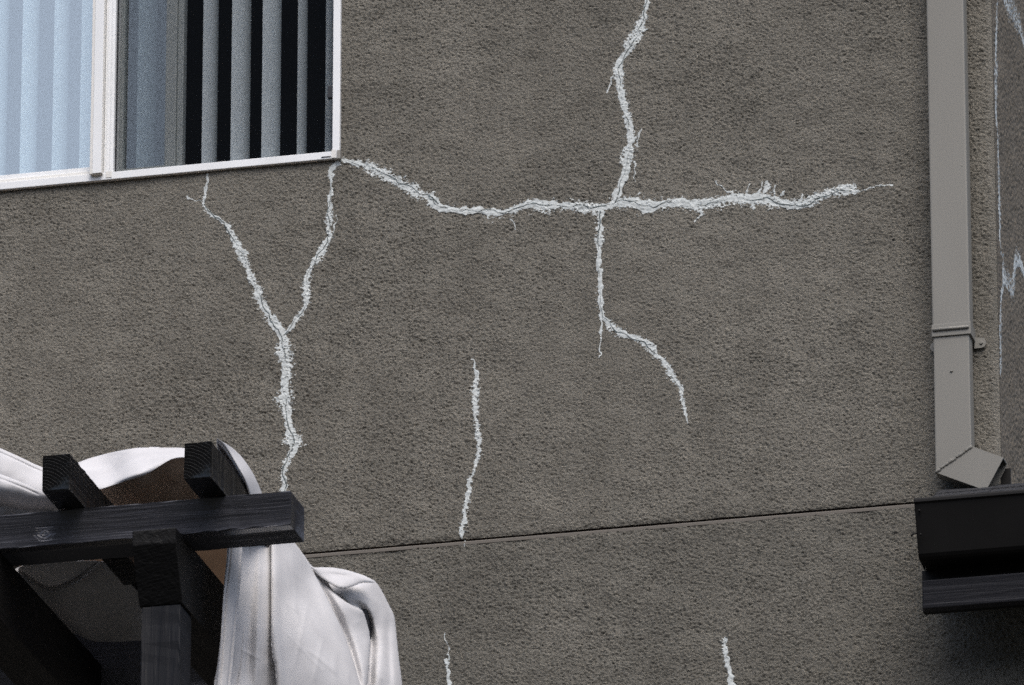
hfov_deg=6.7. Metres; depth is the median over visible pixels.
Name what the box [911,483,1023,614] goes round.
roof gutter
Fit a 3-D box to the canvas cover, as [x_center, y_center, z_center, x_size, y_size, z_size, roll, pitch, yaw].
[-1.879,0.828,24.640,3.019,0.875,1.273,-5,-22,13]
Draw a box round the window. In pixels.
[0,0,341,190]
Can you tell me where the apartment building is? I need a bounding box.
[0,0,1023,684]
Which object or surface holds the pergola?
on the terrace
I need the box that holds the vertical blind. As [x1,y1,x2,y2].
[0,0,332,175]
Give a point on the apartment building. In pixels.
(536, 342)
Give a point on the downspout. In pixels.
(961, 460)
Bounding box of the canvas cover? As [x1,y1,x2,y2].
[0,439,401,684]
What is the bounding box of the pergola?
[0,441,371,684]
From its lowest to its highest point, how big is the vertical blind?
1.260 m
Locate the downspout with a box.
[927,0,1010,487]
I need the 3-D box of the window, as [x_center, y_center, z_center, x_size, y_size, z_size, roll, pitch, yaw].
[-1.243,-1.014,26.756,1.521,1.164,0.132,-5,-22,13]

